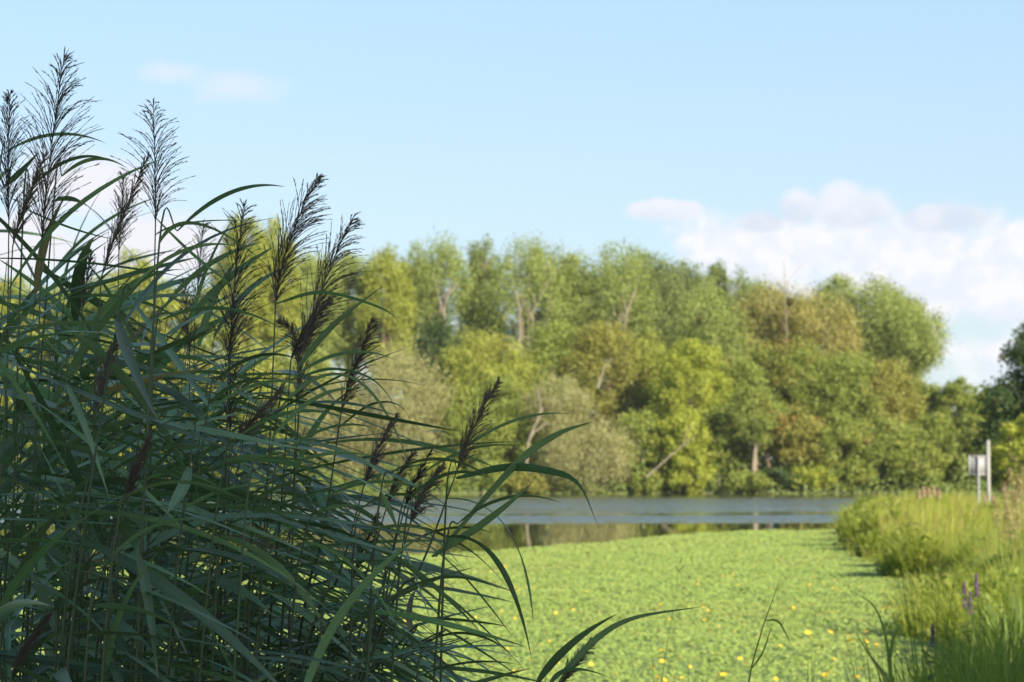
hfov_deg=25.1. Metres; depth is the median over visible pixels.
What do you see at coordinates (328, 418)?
willow tree
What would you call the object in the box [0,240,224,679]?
common reed
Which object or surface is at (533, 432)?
bare trunk
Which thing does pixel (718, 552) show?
floating leaves
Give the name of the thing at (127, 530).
common reed
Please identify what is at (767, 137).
sky
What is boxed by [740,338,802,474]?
rusty tree
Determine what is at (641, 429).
alder tree
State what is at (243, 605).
common reed
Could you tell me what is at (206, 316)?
common reed
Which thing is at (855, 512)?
leafy weed
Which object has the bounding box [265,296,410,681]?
common reed
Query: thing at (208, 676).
common reed
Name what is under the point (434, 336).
dark tree
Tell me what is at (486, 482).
shore bush
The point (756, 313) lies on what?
mistletoe ball
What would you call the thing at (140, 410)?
common reed
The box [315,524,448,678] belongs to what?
common reed
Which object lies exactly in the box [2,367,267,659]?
common reed
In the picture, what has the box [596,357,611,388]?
bare trunk
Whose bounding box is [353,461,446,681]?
common reed
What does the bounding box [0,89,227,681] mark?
common reed
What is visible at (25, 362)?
common reed
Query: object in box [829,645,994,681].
blade clump
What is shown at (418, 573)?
common reed
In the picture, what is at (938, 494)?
loosestrife
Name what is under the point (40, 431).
common reed
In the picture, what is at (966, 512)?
leafy weed
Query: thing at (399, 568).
common reed
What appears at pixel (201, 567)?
common reed
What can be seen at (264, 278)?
common reed
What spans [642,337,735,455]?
lime tree
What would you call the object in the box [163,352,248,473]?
screened tree
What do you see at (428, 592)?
common reed
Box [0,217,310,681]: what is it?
common reed
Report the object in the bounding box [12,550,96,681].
common reed
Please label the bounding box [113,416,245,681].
common reed
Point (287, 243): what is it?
common reed
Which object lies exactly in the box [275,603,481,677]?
common reed
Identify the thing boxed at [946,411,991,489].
tree
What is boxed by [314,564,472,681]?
common reed
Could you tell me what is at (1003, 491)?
plume grass
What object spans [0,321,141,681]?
common reed
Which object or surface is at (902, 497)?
grass tussock
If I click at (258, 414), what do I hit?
common reed
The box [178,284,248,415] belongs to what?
screened tree
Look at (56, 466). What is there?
common reed
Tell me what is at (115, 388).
common reed
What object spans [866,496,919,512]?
leafy weed
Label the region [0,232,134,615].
common reed
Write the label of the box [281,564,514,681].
common reed
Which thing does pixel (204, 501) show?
common reed
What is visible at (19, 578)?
common reed
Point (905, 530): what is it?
leafy weed
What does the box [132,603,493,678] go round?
common reed
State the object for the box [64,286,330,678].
common reed
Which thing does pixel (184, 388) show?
common reed
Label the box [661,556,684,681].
thin flower stalk
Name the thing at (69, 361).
screened tree
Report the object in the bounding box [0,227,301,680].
common reed
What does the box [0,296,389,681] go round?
common reed
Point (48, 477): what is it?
common reed
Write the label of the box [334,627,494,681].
common reed
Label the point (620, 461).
willow bush
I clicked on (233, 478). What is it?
common reed
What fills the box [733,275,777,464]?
poplar tree
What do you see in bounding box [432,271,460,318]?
bare trunk
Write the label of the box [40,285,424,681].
common reed
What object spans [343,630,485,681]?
common reed
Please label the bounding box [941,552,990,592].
leafy weed
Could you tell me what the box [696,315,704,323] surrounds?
mistletoe ball
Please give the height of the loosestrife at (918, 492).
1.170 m
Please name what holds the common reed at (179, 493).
on the lake water
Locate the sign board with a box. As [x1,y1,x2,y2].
[968,455,985,503]
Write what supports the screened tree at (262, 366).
on the ground at (704, 492)
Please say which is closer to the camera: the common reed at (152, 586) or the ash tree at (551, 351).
the common reed at (152, 586)
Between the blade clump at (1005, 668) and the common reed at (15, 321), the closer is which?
the common reed at (15, 321)
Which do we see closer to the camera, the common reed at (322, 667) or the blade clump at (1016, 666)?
the common reed at (322, 667)
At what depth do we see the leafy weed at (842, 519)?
61.55 m
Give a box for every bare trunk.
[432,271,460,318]
[511,271,554,350]
[515,289,524,343]
[525,386,558,473]
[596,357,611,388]
[622,290,634,338]
[750,434,767,488]
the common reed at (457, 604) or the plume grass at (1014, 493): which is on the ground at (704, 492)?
the plume grass at (1014, 493)
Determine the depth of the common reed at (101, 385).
4.50 m
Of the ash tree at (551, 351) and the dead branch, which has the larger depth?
the ash tree at (551, 351)
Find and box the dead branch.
[646,425,694,477]
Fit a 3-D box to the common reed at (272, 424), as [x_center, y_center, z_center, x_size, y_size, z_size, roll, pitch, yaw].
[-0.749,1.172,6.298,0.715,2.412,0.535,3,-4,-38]
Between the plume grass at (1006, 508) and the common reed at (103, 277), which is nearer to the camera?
the common reed at (103, 277)
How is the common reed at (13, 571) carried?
on the lake water
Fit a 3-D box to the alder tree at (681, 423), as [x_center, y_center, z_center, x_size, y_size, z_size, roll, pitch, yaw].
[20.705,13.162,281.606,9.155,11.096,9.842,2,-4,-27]
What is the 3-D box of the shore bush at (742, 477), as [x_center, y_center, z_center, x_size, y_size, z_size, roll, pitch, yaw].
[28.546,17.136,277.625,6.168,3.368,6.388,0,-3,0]
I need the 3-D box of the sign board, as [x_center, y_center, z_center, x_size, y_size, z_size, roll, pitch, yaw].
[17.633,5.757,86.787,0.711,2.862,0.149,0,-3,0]
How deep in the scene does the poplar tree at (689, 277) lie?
339.70 m
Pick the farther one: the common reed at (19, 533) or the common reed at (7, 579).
the common reed at (7, 579)
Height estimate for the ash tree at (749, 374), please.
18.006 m
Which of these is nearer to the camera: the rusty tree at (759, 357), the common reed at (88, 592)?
the common reed at (88, 592)
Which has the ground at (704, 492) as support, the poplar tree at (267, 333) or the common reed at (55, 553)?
the poplar tree at (267, 333)
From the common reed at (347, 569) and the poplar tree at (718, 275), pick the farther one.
the poplar tree at (718, 275)
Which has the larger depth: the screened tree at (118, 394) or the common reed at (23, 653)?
the screened tree at (118, 394)
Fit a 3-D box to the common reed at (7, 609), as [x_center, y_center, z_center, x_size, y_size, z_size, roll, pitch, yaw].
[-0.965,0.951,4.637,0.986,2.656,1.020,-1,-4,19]
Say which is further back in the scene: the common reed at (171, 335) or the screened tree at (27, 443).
the screened tree at (27, 443)
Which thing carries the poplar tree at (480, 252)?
on the ground at (704, 492)
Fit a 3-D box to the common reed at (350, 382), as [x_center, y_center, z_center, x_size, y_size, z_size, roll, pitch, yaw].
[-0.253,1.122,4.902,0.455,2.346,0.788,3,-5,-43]
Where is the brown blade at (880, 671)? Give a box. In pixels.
[851,625,886,681]
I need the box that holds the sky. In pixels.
[0,0,1023,463]
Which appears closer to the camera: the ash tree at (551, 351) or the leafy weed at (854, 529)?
the leafy weed at (854, 529)
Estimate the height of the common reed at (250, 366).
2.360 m
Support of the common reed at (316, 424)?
on the lake water
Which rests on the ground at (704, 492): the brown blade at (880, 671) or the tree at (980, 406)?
the tree at (980, 406)
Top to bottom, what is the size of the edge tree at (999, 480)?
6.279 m
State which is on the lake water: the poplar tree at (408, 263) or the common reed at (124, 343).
the common reed at (124, 343)
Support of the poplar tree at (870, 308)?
on the ground at (704, 492)
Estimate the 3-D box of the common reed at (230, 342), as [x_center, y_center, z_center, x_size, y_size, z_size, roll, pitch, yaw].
[-0.488,0.988,4.743,0.673,2.594,0.732,2,-4,-28]
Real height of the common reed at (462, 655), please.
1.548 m
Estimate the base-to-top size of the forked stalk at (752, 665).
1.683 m
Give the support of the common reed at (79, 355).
on the lake water
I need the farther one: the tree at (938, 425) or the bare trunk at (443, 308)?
the bare trunk at (443, 308)
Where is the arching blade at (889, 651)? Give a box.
[853,591,902,681]
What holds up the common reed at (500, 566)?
on the lake water
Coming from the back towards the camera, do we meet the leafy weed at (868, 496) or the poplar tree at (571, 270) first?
the poplar tree at (571, 270)
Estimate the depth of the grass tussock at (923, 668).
16.97 m
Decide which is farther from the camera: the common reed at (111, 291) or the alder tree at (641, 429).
the alder tree at (641, 429)
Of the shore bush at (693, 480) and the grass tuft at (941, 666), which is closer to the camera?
the grass tuft at (941, 666)
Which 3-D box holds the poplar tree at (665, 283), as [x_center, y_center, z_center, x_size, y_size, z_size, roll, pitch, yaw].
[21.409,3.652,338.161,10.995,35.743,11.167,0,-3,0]
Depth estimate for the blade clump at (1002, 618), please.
14.88 m
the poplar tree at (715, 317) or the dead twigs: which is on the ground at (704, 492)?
the poplar tree at (715, 317)
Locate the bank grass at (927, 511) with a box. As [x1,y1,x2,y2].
[841,484,1023,672]
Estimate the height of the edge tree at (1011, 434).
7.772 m
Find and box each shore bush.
[406,452,465,488]
[464,459,509,489]
[506,471,549,493]
[628,468,665,493]
[664,454,717,493]
[723,469,774,493]
[759,465,800,490]
[789,461,838,490]
[828,462,877,490]
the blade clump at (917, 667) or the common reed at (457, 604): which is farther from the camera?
the blade clump at (917, 667)
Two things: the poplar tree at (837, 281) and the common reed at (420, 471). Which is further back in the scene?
the poplar tree at (837, 281)
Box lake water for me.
[0,494,1022,566]
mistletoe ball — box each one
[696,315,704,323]
[750,308,761,318]
[783,317,795,329]
[786,298,794,305]
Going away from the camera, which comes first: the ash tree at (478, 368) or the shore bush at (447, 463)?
the shore bush at (447, 463)
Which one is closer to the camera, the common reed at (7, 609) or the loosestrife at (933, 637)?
the common reed at (7, 609)
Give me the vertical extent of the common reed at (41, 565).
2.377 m
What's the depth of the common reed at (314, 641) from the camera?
4.66 m
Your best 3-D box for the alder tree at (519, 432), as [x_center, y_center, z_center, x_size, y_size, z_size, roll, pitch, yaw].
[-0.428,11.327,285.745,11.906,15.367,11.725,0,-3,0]
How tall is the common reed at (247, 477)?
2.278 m
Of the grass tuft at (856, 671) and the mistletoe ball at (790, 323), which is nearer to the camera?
the grass tuft at (856, 671)
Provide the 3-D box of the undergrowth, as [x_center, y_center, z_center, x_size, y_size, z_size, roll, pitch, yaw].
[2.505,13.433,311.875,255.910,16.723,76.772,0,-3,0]
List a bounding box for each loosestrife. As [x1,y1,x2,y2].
[916,490,921,498]
[919,624,951,681]
[921,486,925,504]
[926,488,930,498]
[931,486,936,500]
[936,489,941,498]
[958,582,977,661]
[964,592,982,665]
[968,574,991,653]
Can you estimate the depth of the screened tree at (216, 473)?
279.56 m
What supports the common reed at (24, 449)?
on the lake water
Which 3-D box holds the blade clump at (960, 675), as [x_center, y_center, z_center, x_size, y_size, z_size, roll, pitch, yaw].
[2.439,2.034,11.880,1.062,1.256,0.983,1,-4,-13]
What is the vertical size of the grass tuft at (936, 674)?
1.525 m
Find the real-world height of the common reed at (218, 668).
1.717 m
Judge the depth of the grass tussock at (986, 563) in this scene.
29.85 m
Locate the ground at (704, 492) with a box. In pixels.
[11,486,1022,572]
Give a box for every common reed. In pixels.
[0,46,201,679]
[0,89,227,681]
[0,132,134,525]
[0,149,90,641]
[0,152,352,681]
[0,155,208,681]
[0,157,227,624]
[0,162,103,611]
[0,186,246,681]
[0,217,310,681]
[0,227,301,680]
[0,229,97,648]
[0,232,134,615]
[0,237,250,678]
[0,237,268,672]
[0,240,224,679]
[0,243,253,670]
[0,247,285,589]
[0,258,221,680]
[0,260,245,681]
[0,265,264,681]
[0,270,207,681]
[0,276,299,660]
[0,278,125,680]
[0,280,180,662]
[0,289,266,680]
[0,295,220,681]
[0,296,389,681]
[0,313,230,681]
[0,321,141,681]
[0,325,119,673]
[0,326,125,679]
[0,327,323,681]
[0,335,275,680]
[0,336,127,637]
[0,337,306,678]
[0,349,317,681]
[0,353,326,681]
[0,358,301,681]
[0,364,142,676]
[0,368,341,681]
[0,374,199,678]
[0,402,114,681]
[0,406,227,681]
[0,438,249,681]
[0,452,315,681]
[0,453,219,672]
[0,501,117,603]
[0,542,154,681]
[1,212,219,653]
[1,265,295,624]
[1,322,236,681]
[1,343,106,672]
[1,431,111,681]
[2,249,194,667]
[2,250,181,678]
[2,296,355,665]
[2,306,340,675]
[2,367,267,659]
[3,371,457,674]
[4,217,299,680]
[7,385,339,681]
[10,171,202,588]
[10,612,52,681]
[12,280,361,664]
[12,353,229,675]
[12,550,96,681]
[13,291,264,673]
[19,157,185,681]
[19,337,207,679]
[20,241,366,681]
[28,239,292,664]
[35,290,124,681]
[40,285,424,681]
[42,336,308,647]
[54,289,246,672]
[56,444,265,681]
[58,250,239,650]
[59,362,223,679]
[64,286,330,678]
[65,422,340,680]
[68,344,382,674]
[69,247,267,614]
[73,170,228,680]
[73,380,314,664]
[75,380,300,678]
[83,518,200,681]
[88,251,340,674]
[92,635,402,678]
[93,491,198,681]
[99,210,364,678]
[100,433,170,681]
[100,480,238,681]
[103,496,271,678]
[111,98,346,680]
[113,314,341,658]
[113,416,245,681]
[125,198,390,679]
[129,512,236,681]
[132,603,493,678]
[134,184,360,681]
[135,471,404,674]
[137,306,352,681]
[138,484,343,681]
[155,397,399,677]
[162,331,309,658]
[168,348,430,678]
[171,277,320,680]
[172,266,379,680]
[178,219,387,679]
[181,414,363,652]
[189,383,366,681]
[190,518,432,680]
[193,365,414,649]
[193,370,385,654]
[194,397,436,671]
[198,409,349,681]
[201,462,479,681]
[202,464,439,680]
[204,525,364,679]
[210,479,330,681]
[212,296,462,680]
[213,360,515,674]
[213,386,471,679]
[214,625,450,681]
[217,378,424,656]
[220,361,379,654]
[225,542,462,680]
[228,456,424,681]
[230,568,469,680]
[232,387,437,681]
[238,504,373,679]
[241,596,438,679]
[242,350,430,681]
[242,429,536,681]
[245,451,377,681]
[253,423,372,681]
[255,174,509,681]
[263,446,476,675]
[263,463,436,660]
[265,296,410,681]
[267,601,503,679]
[268,468,486,671]
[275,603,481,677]
[275,618,463,679]
[276,315,404,679]
[277,212,525,680]
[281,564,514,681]
[283,510,448,676]
[285,480,426,681]
[289,606,395,679]
[290,621,438,681]
[291,314,462,681]
[299,412,454,679]
[300,535,462,681]
[304,595,483,681]
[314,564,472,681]
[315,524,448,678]
[315,620,530,681]
[319,450,419,681]
[322,637,448,681]
[330,512,381,680]
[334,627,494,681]
[340,592,501,681]
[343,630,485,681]
[344,449,433,681]
[348,493,479,681]
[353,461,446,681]
[358,609,394,680]
[360,376,597,681]
[363,589,535,681]
[364,457,493,681]
[365,575,525,681]
[377,444,525,678]
[381,526,523,675]
[390,470,511,681]
[390,641,501,681]
[416,631,518,681]
[433,494,559,681]
[439,412,567,681]
[536,606,702,681]
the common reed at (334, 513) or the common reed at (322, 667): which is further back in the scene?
the common reed at (334, 513)
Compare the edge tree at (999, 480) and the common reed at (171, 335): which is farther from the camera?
the edge tree at (999, 480)
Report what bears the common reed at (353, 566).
on the lake water
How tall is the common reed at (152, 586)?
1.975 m
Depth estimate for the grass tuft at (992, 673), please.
10.45 m
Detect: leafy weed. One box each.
[822,502,891,545]
[829,496,880,512]
[833,503,887,534]
[836,507,880,549]
[846,494,884,503]
[847,527,889,556]
[864,558,1020,642]
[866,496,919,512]
[870,529,951,575]
[874,523,951,579]
[882,520,944,558]
[901,568,969,605]
[910,579,1022,654]
[926,510,978,533]
[935,531,1014,575]
[938,561,1020,600]
[940,603,1021,656]
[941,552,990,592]
[951,561,1023,611]
[960,502,1010,518]
[980,501,1009,511]
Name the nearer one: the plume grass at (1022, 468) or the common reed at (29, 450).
the common reed at (29, 450)
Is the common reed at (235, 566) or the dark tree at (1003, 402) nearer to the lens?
the common reed at (235, 566)
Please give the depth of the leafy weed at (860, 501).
74.65 m
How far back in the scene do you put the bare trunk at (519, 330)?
324.65 m
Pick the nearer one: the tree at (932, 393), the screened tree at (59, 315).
the tree at (932, 393)
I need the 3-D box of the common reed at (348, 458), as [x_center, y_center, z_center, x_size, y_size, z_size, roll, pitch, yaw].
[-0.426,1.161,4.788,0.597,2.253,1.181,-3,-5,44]
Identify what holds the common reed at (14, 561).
on the lake water
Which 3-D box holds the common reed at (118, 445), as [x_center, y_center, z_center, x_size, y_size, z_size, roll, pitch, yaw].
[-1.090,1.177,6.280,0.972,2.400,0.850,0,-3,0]
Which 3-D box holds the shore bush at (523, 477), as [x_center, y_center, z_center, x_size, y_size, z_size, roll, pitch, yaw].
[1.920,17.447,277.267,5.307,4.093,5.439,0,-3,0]
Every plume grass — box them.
[983,499,1003,549]
[987,489,1018,553]
[991,466,1022,567]
[991,489,1023,580]
[995,503,1023,581]
[996,473,1023,568]
[1010,465,1023,555]
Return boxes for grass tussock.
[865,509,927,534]
[884,493,912,502]
[893,640,976,681]
[913,496,952,509]
[928,616,1022,677]
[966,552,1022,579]
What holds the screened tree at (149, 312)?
on the ground at (704, 492)
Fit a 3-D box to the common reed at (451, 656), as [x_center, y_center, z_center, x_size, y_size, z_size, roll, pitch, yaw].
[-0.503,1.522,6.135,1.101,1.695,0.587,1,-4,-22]
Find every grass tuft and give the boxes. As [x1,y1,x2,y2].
[688,651,711,681]
[776,651,861,681]
[795,647,814,681]
[839,653,930,681]
[840,626,895,681]
[841,595,960,681]
[855,549,978,681]
[884,587,1023,681]
[890,601,1017,681]
[936,587,1023,681]
[946,568,1023,681]
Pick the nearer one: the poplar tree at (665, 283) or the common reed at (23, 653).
the common reed at (23, 653)
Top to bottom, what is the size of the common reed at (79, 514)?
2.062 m
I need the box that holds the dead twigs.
[769,265,801,345]
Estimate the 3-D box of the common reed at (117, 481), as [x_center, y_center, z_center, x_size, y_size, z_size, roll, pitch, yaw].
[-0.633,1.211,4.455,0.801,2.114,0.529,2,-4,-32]
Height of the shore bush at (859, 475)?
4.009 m
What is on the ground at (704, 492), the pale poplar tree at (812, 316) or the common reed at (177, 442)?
the pale poplar tree at (812, 316)
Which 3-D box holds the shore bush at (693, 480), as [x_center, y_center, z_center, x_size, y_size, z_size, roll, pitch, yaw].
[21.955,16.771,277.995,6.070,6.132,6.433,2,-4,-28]
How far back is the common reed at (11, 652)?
4.28 m
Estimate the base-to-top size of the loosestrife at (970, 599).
1.039 m
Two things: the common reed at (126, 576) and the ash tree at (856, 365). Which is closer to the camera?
the common reed at (126, 576)
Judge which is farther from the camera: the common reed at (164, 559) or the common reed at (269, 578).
the common reed at (164, 559)
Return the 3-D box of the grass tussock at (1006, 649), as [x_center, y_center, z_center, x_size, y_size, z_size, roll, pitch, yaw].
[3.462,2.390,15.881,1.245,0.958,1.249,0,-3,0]
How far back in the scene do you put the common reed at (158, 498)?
6.59 m
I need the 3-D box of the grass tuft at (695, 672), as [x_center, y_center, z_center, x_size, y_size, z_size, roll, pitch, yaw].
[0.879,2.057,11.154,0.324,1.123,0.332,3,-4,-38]
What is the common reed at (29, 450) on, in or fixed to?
on the lake water
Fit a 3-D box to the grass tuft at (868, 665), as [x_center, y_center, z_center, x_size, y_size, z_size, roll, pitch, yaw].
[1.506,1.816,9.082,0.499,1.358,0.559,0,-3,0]
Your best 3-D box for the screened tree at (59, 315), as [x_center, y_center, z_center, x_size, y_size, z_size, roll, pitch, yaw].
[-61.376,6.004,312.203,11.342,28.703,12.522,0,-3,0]
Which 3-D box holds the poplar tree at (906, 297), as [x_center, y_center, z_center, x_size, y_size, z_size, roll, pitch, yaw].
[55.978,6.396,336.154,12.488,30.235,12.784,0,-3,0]
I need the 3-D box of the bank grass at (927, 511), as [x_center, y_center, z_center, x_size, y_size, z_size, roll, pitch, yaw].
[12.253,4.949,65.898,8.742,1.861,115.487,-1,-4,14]
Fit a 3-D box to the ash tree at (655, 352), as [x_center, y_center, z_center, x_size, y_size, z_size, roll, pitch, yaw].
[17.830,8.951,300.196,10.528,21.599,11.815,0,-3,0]
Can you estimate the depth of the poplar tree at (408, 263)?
337.53 m
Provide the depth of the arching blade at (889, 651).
8.45 m
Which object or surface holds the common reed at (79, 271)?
on the lake water
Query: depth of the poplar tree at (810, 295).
344.76 m
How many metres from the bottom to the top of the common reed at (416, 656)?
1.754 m
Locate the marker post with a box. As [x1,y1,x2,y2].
[986,440,990,502]
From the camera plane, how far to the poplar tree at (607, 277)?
331.24 m
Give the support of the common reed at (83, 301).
on the lake water
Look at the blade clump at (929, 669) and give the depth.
13.95 m
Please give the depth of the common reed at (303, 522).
4.50 m
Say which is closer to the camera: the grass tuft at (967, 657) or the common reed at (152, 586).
the common reed at (152, 586)
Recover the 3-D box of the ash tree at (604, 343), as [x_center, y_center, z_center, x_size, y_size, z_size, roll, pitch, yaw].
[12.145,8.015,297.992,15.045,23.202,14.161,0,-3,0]
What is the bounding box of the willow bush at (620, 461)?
[530,404,649,490]
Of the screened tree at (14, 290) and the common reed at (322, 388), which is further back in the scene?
the screened tree at (14, 290)
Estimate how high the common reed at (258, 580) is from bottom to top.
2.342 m
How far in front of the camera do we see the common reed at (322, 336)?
4.80 m
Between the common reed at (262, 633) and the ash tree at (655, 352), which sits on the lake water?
the common reed at (262, 633)
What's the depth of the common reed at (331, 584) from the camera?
6.26 m
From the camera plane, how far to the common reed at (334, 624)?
4.25 m
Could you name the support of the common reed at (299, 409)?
on the lake water
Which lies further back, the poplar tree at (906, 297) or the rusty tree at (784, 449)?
the poplar tree at (906, 297)
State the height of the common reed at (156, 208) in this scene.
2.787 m
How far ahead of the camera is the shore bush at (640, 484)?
277.47 m
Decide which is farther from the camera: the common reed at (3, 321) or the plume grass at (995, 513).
the plume grass at (995, 513)
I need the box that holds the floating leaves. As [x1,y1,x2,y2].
[0,529,961,681]
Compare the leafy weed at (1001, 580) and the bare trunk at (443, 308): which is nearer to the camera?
the leafy weed at (1001, 580)
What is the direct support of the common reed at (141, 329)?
on the lake water
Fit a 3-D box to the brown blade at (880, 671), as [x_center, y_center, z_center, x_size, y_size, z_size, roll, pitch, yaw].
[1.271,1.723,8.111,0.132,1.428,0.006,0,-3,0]
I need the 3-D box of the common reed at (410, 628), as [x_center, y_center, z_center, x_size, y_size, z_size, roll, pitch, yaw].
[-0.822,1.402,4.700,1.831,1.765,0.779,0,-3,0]
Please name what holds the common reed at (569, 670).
on the lake water
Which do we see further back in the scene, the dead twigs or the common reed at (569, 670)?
the dead twigs
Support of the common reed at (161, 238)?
on the lake water
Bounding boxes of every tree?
[0,270,55,370]
[0,355,51,461]
[1,419,42,489]
[28,282,89,368]
[50,346,123,421]
[65,275,130,365]
[88,246,172,349]
[100,346,185,445]
[111,426,179,478]
[131,275,204,387]
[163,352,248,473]
[167,421,239,482]
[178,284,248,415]
[205,210,277,356]
[208,340,308,483]
[233,415,320,485]
[246,212,304,361]
[264,347,348,490]
[283,359,398,490]
[289,248,355,371]
[322,248,382,451]
[342,329,464,486]
[349,243,420,475]
[381,238,449,458]
[398,224,490,370]
[406,316,467,442]
[420,382,515,489]
[425,322,546,486]
[453,233,510,381]
[464,371,551,480]
[466,227,579,473]
[515,238,586,427]
[515,365,595,490]
[517,317,615,451]
[537,245,611,380]
[552,313,659,482]
[572,235,661,468]
[603,243,666,455]
[603,405,670,481]
[611,329,673,451]
[623,249,690,379]
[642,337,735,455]
[645,403,723,490]
[654,254,719,383]
[663,275,764,396]
[693,406,752,490]
[697,353,771,489]
[703,259,731,369]
[712,262,771,388]
[713,383,792,470]
[719,273,818,364]
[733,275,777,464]
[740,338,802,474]
[759,333,852,488]
[760,279,871,416]
[761,399,835,489]
[791,280,848,335]
[794,345,894,462]
[808,409,879,490]
[809,271,876,355]
[830,268,926,377]
[842,414,918,489]
[848,356,930,488]
[862,291,954,379]
[864,282,934,394]
[881,438,952,489]
[903,374,951,444]
[905,410,975,487]
[932,376,977,479]
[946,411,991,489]
[961,389,993,479]
[965,317,1023,490]
[981,439,1022,495]
[990,413,1023,493]
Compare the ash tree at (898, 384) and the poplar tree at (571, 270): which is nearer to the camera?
the ash tree at (898, 384)
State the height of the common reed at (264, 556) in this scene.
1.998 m
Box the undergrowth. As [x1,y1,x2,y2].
[12,377,1020,493]
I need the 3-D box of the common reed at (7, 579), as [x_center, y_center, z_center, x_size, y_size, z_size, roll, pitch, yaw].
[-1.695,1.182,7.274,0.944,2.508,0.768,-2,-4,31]
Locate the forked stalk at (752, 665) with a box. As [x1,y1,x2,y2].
[748,574,790,681]
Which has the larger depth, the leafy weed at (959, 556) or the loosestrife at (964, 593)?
the leafy weed at (959, 556)
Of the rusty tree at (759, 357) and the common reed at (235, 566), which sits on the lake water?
the common reed at (235, 566)
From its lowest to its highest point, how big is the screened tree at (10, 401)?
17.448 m
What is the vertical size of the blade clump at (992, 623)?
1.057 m
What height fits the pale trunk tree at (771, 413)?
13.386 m
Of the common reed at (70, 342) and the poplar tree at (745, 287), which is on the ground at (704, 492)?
the poplar tree at (745, 287)
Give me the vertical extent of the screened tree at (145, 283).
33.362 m
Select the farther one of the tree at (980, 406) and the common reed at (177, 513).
the tree at (980, 406)
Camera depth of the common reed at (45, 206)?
4.63 m
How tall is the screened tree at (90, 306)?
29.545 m
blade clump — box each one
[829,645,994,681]
[845,627,1023,681]
[895,620,1023,681]
[896,611,1023,681]
[906,588,1023,681]
[910,606,1023,681]
[913,606,1022,681]
[954,581,1023,674]
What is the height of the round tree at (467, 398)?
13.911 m
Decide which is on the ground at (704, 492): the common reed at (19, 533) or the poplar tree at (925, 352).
the poplar tree at (925, 352)
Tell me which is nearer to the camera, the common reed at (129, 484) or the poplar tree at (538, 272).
the common reed at (129, 484)
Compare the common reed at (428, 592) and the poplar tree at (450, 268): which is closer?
the common reed at (428, 592)
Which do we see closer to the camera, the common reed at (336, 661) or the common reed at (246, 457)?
the common reed at (246, 457)
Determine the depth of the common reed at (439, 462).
5.21 m
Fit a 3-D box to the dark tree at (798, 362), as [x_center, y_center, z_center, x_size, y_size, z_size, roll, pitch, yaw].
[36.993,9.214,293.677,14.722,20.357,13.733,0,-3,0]
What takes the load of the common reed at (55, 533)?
on the lake water
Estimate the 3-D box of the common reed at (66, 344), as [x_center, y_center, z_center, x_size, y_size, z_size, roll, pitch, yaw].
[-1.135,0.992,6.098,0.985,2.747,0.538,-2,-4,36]
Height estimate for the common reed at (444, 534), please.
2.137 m
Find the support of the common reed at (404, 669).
on the lake water
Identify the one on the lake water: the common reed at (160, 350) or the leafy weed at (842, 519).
the common reed at (160, 350)
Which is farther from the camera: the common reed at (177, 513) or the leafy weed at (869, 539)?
the leafy weed at (869, 539)
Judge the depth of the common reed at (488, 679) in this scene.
4.36 m
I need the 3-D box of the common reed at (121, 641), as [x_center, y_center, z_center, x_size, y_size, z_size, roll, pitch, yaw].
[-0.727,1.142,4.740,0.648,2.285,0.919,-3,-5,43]
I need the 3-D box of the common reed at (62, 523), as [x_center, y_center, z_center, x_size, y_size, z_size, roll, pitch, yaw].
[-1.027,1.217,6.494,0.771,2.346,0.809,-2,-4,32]
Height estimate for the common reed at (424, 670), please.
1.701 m
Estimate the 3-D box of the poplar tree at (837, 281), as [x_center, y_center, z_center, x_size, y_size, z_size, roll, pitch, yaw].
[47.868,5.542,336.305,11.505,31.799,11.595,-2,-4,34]
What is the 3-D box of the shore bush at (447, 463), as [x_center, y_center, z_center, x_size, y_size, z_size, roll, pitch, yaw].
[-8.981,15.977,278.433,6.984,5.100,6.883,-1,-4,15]
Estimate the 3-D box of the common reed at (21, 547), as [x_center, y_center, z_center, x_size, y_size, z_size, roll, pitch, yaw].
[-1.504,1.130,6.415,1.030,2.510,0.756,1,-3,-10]
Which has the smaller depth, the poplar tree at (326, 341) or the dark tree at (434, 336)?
the dark tree at (434, 336)
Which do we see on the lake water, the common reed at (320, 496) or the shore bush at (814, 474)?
the common reed at (320, 496)
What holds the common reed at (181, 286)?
on the lake water
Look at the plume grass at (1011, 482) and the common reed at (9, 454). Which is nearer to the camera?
the common reed at (9, 454)
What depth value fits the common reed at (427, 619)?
4.31 m
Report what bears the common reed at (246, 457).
on the lake water
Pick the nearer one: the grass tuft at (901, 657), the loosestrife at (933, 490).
the grass tuft at (901, 657)
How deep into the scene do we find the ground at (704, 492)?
277.66 m
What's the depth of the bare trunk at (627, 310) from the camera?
326.77 m
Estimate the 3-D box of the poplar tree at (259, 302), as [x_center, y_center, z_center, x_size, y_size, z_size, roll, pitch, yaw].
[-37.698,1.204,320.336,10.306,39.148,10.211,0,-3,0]
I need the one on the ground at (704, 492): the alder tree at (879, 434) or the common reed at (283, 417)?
the alder tree at (879, 434)
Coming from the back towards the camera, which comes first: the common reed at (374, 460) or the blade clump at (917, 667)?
the blade clump at (917, 667)
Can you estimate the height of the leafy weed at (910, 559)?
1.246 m

